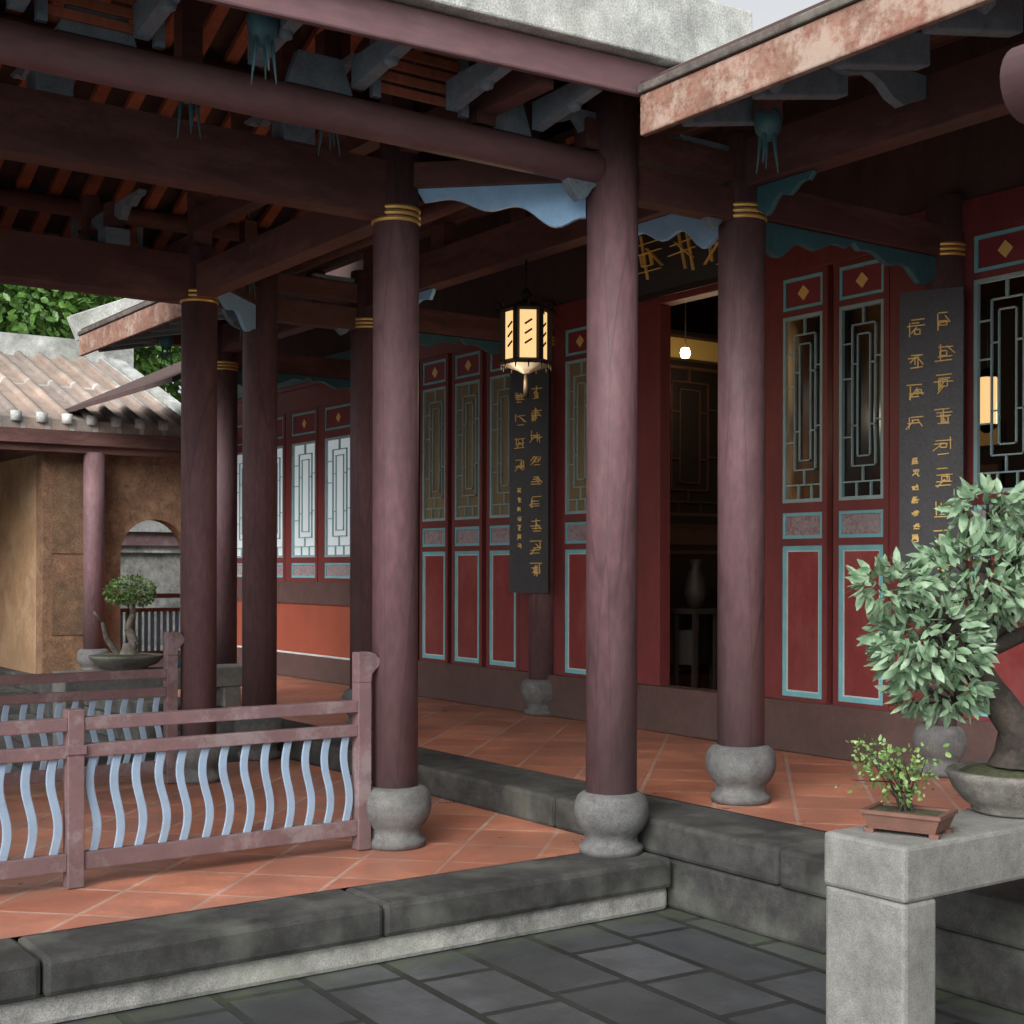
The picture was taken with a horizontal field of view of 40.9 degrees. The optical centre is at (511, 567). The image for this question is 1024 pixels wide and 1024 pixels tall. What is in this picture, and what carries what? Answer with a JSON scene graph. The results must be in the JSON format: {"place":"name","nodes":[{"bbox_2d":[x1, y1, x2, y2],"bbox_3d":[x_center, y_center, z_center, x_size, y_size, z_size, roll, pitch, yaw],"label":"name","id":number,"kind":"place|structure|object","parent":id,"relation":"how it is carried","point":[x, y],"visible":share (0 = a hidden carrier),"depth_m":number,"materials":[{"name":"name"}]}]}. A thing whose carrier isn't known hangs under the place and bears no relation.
{"place":"outdoors","nodes":[
{"label":"outdoors","id":0,"kind":"place"},
{"bbox_2d":[0,332,180,461],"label":"wing roof","id":1,"kind":"structure","parent":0,"point":[46,382],"depth_m":15.61,"materials":[{"name":"beige tile"}]},
{"bbox_2d":[137,645,179,650],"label":"garden path","id":2,"kind":"structure","parent":0,"point":[161,647],"depth_m":22.75,"materials":[{"name":"stone"}]},
{"bbox_2d":[120,586,179,653],"bbox_3d":[-5.340,0.803,17.807,2.470,1.150,0.070,0,0,-35],"label":"garden railing","id":3,"kind":"object","parent":2,"relation":"on","point":[153,610],"visible":0.23,"depth_m":18.19,"materials":[{"name":"wood"}]},
{"bbox_2d":[178,650,179,667],"bbox_3d":[-2.794,0.711,11.640,0.279,0.265,0.296,0,0,21],"label":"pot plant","id":4,"kind":"object","parent":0,"point":[179,660],"visible":0.05,"depth_m":11.58,"materials":[{"name":"green plant"}]},
{"bbox_2d":[6,0,602,247],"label":"roof brackets","id":5,"kind":"object","parent":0,"point":[376,60],"visible":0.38,"depth_m":5.70,"materials":[{"name":"wood"}]},
{"bbox_2d":[0,11,734,331],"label":"roof beams","id":6,"kind":"structure","parent":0,"point":[334,183],"depth_m":6.29,"materials":[{"name":"brown wood"}]},
{"bbox_2d":[0,0,783,257],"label":"roof rafters","id":7,"kind":"object","parent":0,"point":[225,34],"visible":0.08,"depth_m":8.76,"materials":[{"name":"brown wood"}]},
{"bbox_2d":[63,0,822,393],"label":"sky","id":8,"kind":"structure","parent":0,"point":[764,12],"materials":[{"name":"white"}]},
{"bbox_2d":[81,0,830,329],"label":"hall roof rafters and boards","id":9,"kind":"object","parent":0,"point":[565,138],"visible":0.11,"depth_m":5.75,"materials":[{"name":"brown wood"}]},
{"bbox_2d":[0,714,1023,1023],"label":"courtyard paving","id":10,"kind":"structure","parent":0,"point":[670,966],"depth_m":5.23,"materials":[{"name":"grey stone"}]},
{"bbox_2d":[0,454,35,715],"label":"wing wall","id":11,"kind":"structure","parent":10,"relation":"on","point":[18,564],"depth_m":15.74,"materials":[{"name":"beige paint"}]},
{"bbox_2d":[0,284,100,338],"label":"tree","id":12,"kind":"object","parent":10,"relation":"on","point":[16,325],"visible":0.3,"depth_m":20.49,"materials":[{"name":"green plant"}]},
{"bbox_2d":[0,285,180,402],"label":"tree","id":13,"kind":"object","parent":10,"relation":"on","point":[147,360],"visible":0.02,"depth_m":22.42,"materials":[{"name":"green plant"}]},
{"bbox_2d":[36,452,180,673],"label":"wall","id":14,"kind":"structure","parent":10,"relation":"on","point":[138,490],"depth_m":15.21,"materials":[{"name":"brown paint"}]},
{"bbox_2d":[52,663,241,763],"bbox_3d":[-2.991,1.218,11.560,1.660,0.750,0.330,0,0,-35],"label":"stone bench","id":15,"kind":"object","parent":10,"relation":"on","point":[229,680],"visible":0.28,"depth_m":11.36,"materials":[{"name":"stone"}]},
{"bbox_2d":[88,574,163,670],"bbox_3d":[-3.204,0.442,11.396,0.610,0.801,0.610,0,0,-35],"label":"potted bonsai","id":16,"kind":"object","parent":15,"relation":"on","point":[128,656],"visible":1,"depth_m":11.33,"materials":[{"name":"plant"}]},
{"bbox_2d":[120,545,179,644],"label":"garden stone wall","id":17,"kind":"structure","parent":10,"relation":"on","point":[159,566],"depth_m":23.60,"materials":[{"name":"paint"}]},
{"bbox_2d":[122,520,178,545],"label":"garden pavilion","id":18,"kind":"structure","parent":17,"relation":"on","point":[149,533],"depth_m":23.30,"materials":[{"name":"tile"}]},
{"bbox_2d":[0,755,670,1023],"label":"walkway platform","id":19,"kind":"structure","parent":10,"relation":"on","point":[107,940],"depth_m":5.78,"materials":[{"name":"tile"}]},
{"bbox_2d":[0,632,184,785],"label":"railing","id":20,"kind":"object","parent":19,"relation":"on","point":[173,642],"visible":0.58,"depth_m":8.35,"materials":[{"name":"paint"}]},
{"bbox_2d":[0,651,379,888],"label":"railing","id":21,"kind":"object","parent":19,"relation":"on","point":[73,861],"visible":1,"depth_m":6.05,"materials":[{"name":"paint"}]},
{"bbox_2d":[174,245,220,783],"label":"walkway column","id":22,"kind":"structure","parent":19,"relation":"on","point":[198,668],"depth_m":8.61,"materials":[{"name":"wood"}]},
{"bbox_2d":[233,233,284,759],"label":"corner column","id":23,"kind":"structure","parent":19,"relation":"on","point":[259,536],"depth_m":9.64,"materials":[{"name":"wood"}]},
{"bbox_2d":[367,147,431,850],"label":"walkway column","id":24,"kind":"structure","parent":19,"relation":"on","point":[399,804],"depth_m":6.59,"materials":[{"name":"wood"}]},
{"bbox_2d":[574,90,648,858],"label":"corner column","id":25,"kind":"structure","parent":19,"relation":"on","point":[611,810],"depth_m":6.42,"materials":[{"name":"wood"}]},
{"bbox_2d":[0,650,1023,1013],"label":"stone platform","id":26,"kind":"structure","parent":10,"relation":"on","point":[756,868],"depth_m":7.06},
{"bbox_2d":[237,16,1023,769],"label":"wall","id":27,"kind":"structure","parent":26,"relation":"on","point":[979,166],"depth_m":10.06,"materials":[{"name":"red wood"}]},
{"bbox_2d":[638,232,717,301],"bbox_3d":[1.209,-2.232,9.597,0.186,0.556,1.200,0,0,-35],"label":"name board over door","id":28,"kind":"object","parent":27,"relation":"attached to","point":[680,262],"visible":0.45,"depth_m":9.71,"materials":[{"name":"black wood"}]},
{"bbox_2d":[833,255,889,709],"bbox_3d":[2.182,-0.533,8.523,0.050,2.795,0.440,0,0,-35],"label":"door leaf","id":29,"kind":"object","parent":27,"relation":"attached to","point":[861,382],"depth_m":8.55,"materials":[{"name":"red wood"}]},
{"bbox_2d":[966,219,1023,720],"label":"door leaf","id":30,"kind":"object","parent":27,"relation":"attached to","point":[995,253],"depth_m":7.75,"materials":[{"name":"red wood"}]},
{"bbox_2d":[705,132,775,805],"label":"column","id":31,"kind":"structure","parent":26,"relation":"on","point":[740,761],"depth_m":6.92,"materials":[{"name":"wood"}]},
{"bbox_2d":[67,0,1022,355],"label":"hall roof eave and tiles","id":32,"kind":"object","parent":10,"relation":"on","point":[733,82],"visible":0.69,"depth_m":5.36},
{"bbox_2d":[77,452,109,669],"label":"column","id":33,"kind":"structure","parent":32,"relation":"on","point":[93,531],"depth_m":15.06,"materials":[{"name":"wood"}]},
{"bbox_2d":[217,321,238,663],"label":"column","id":34,"kind":"structure","parent":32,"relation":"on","point":[227,399],"depth_m":12.28,"materials":[{"name":"wood"}]},
{"bbox_2d":[237,422,241,579],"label":"window leaf","id":35,"kind":"object","parent":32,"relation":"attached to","point":[239,508],"visible":0.19,"depth_m":16.16,"materials":[{"name":"white"}]},
{"bbox_2d":[277,413,285,580],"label":"window leaf","id":36,"kind":"object","parent":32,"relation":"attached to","point":[281,462],"visible":0.38,"depth_m":15.25,"materials":[{"name":"red"}]},
{"bbox_2d":[289,407,317,581],"bbox_3d":[-2.229,-0.780,14.779,0.050,1.850,0.670,0,0,-35],"label":"window leaf","id":37,"kind":"object","parent":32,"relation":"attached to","point":[303,495],"visible":1,"depth_m":14.80,"materials":[{"name":"red"}]},
{"bbox_2d":[322,400,349,581],"bbox_3d":[-1.780,-0.779,14.142,0.050,1.850,0.670,0,0,-35],"label":"window leaf","id":38,"kind":"object","parent":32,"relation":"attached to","point":[335,492],"visible":0.79,"depth_m":14.19,"materials":[{"name":"red"}]},
{"bbox_2d":[342,269,372,728],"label":"column","id":39,"kind":"structure","parent":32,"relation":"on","point":[361,442],"depth_m":10.12,"materials":[{"name":"wood"}]},
{"bbox_2d":[10,0,751,248],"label":"walkway roof eave and tiles","id":40,"kind":"object","parent":32,"relation":"attached to","point":[625,47],"visible":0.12,"depth_m":5.58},
{"bbox_2d":[221,109,728,334],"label":"column scroll brackets","id":41,"kind":"object","parent":40,"relation":"attached to","point":[577,190],"depth_m":6.76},
{"bbox_2d":[418,362,419,658],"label":"door leaf","id":42,"kind":"object","parent":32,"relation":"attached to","point":[418,520],"depth_m":12.87,"materials":[{"name":"red wood"}]},
{"bbox_2d":[419,354,451,662],"bbox_3d":[-0.701,-0.539,12.612,0.050,2.795,0.485,0,0,-35],"label":"door leaf","id":43,"kind":"object","parent":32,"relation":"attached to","point":[435,621],"depth_m":12.60,"materials":[{"name":"red wood"}]},
{"bbox_2d":[451,347,486,666],"bbox_3d":[-0.381,-0.538,12.158,0.050,2.795,0.485,0,0,-35],"label":"door leaf","id":44,"kind":"object","parent":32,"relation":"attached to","point":[469,422],"depth_m":12.14,"materials":[{"name":"red wood"}]},
{"bbox_2d":[486,353,518,670],"bbox_3d":[-0.061,-0.538,11.704,0.050,2.795,0.485,0,0,-35],"label":"door leaf","id":45,"kind":"object","parent":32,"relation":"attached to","point":[502,627],"depth_m":11.77,"materials":[{"name":"red wood"}]},
{"bbox_2d":[11,0,996,412],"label":"roof brackets","id":46,"kind":"object","parent":32,"relation":"attached to","point":[897,88],"visible":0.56,"depth_m":5.91,"materials":[{"name":"paint"}]},
{"bbox_2d":[521,302,554,715],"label":"facade column","id":47,"kind":"structure","parent":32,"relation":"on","point":[536,690],"depth_m":11.08,"materials":[{"name":"wood"}]},
{"bbox_2d":[509,368,549,592],"bbox_3d":[0.141,-0.700,11.069,0.360,1.800,0.041,0,0,31],"label":"calligraphy plaque","id":48,"kind":"object","parent":47,"relation":"attached to","point":[529,571],"visible":0.99,"depth_m":11.05,"materials":[{"name":"black wood"}]},
{"bbox_2d":[561,321,586,677],"bbox_3d":[0.545,-0.536,10.844,0.050,2.795,0.440,0,0,-35],"label":"door leaf","id":49,"kind":"object","parent":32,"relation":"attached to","point":[573,530],"depth_m":10.90,"materials":[{"name":"red wood"}]},
{"bbox_2d":[670,329,717,674],"bbox_3d":[1.434,-0.534,11.232,0.850,2.795,0.050,0,0,-35],"label":"screen door","id":50,"kind":"structure","parent":32,"relation":"attached to","point":[694,455],"depth_m":11.26,"materials":[{"name":"black wood"}]},
{"bbox_2d":[670,559,832,689],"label":"chairs and table","id":51,"kind":"object","parent":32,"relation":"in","point":[694,645],"visible":0.27,"depth_m":10.35,"materials":[{"name":"black wood"}]},
{"bbox_2d":[777,265,832,703],"bbox_3d":[1.902,-0.533,8.920,0.050,2.795,0.430,0,0,-35],"label":"door leaf","id":52,"kind":"object","parent":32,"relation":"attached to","point":[804,486],"depth_m":8.91,"materials":[{"name":"red wood"}]},
{"bbox_2d":[912,194,966,777],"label":"facade column","id":53,"kind":"structure","parent":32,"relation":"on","point":[945,211],"depth_m":7.86,"materials":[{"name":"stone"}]},
{"bbox_2d":[899,286,964,601],"bbox_3d":[2.403,-0.695,7.861,0.360,1.800,0.041,0,0,31],"label":"calligraphy plaque","id":54,"kind":"object","parent":53,"relation":"attached to","point":[931,393],"visible":0.91,"depth_m":7.85,"materials":[{"name":"black wood"}]},
{"bbox_2d":[1000,44,1023,123],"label":"roof beam","id":55,"kind":"structure","parent":32,"relation":"attached to","point":[1012,78],"depth_m":4.03,"materials":[{"name":"paint"}]},
{"bbox_2d":[825,808,1023,1023],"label":"stone bench","id":56,"kind":"object","parent":10,"relation":"on","point":[884,888],"visible":0.97,"depth_m":4.31,"materials":[{"name":"stone"}]},
{"bbox_2d":[834,734,957,839],"bbox_3d":[1.230,0.691,4.378,0.327,0.325,0.365,0,0,28],"label":"potted plant","id":57,"kind":"object","parent":56,"relation":"on","point":[909,816],"visible":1,"depth_m":4.39,"materials":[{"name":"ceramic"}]},
{"bbox_2d":[844,473,1023,818],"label":"bonsai","id":58,"kind":"object","parent":56,"relation":"on","point":[978,634],"visible":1,"depth_m":4.57,"materials":[{"name":"plant"}]},
{"bbox_2d":[147,0,1023,388],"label":"roof beams","id":59,"kind":"structure","parent":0,"point":[959,96],"depth_m":7.41,"materials":[{"name":"brown wood"}]},
{"bbox_2d":[495,260,556,397],"bbox_3d":[0.088,-1.490,8.538,0.364,0.860,0.386,0,0,-35],"label":"lantern","id":60,"kind":"object","parent":59,"relation":"hanging from","point":[525,335],"visible":1,"depth_m":8.43,"materials":[{"name":"black"}]},
{"bbox_2d":[680,303,689,357],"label":"pendant lamp","id":61,"kind":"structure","parent":59,"relation":"hanging from","point":[685,352],"depth_m":10.39,"materials":[{"name":"beige glass"}]},
{"bbox_2d":[980,283,997,432],"bbox_3d":[3.033,-2.128,8.754,0.156,2.530,0.180,0,0,-35],"label":"hanging lantern","id":62,"kind":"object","parent":59,"relation":"hanging from","point":[984,395],"depth_m":8.70,"materials":[{"name":"paper"}]},
{"bbox_2d":[670,269,1023,701],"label":"hall interior","id":63,"kind":"object","parent":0,"point":[702,316],"visible":0.09,"depth_m":10.74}
]}

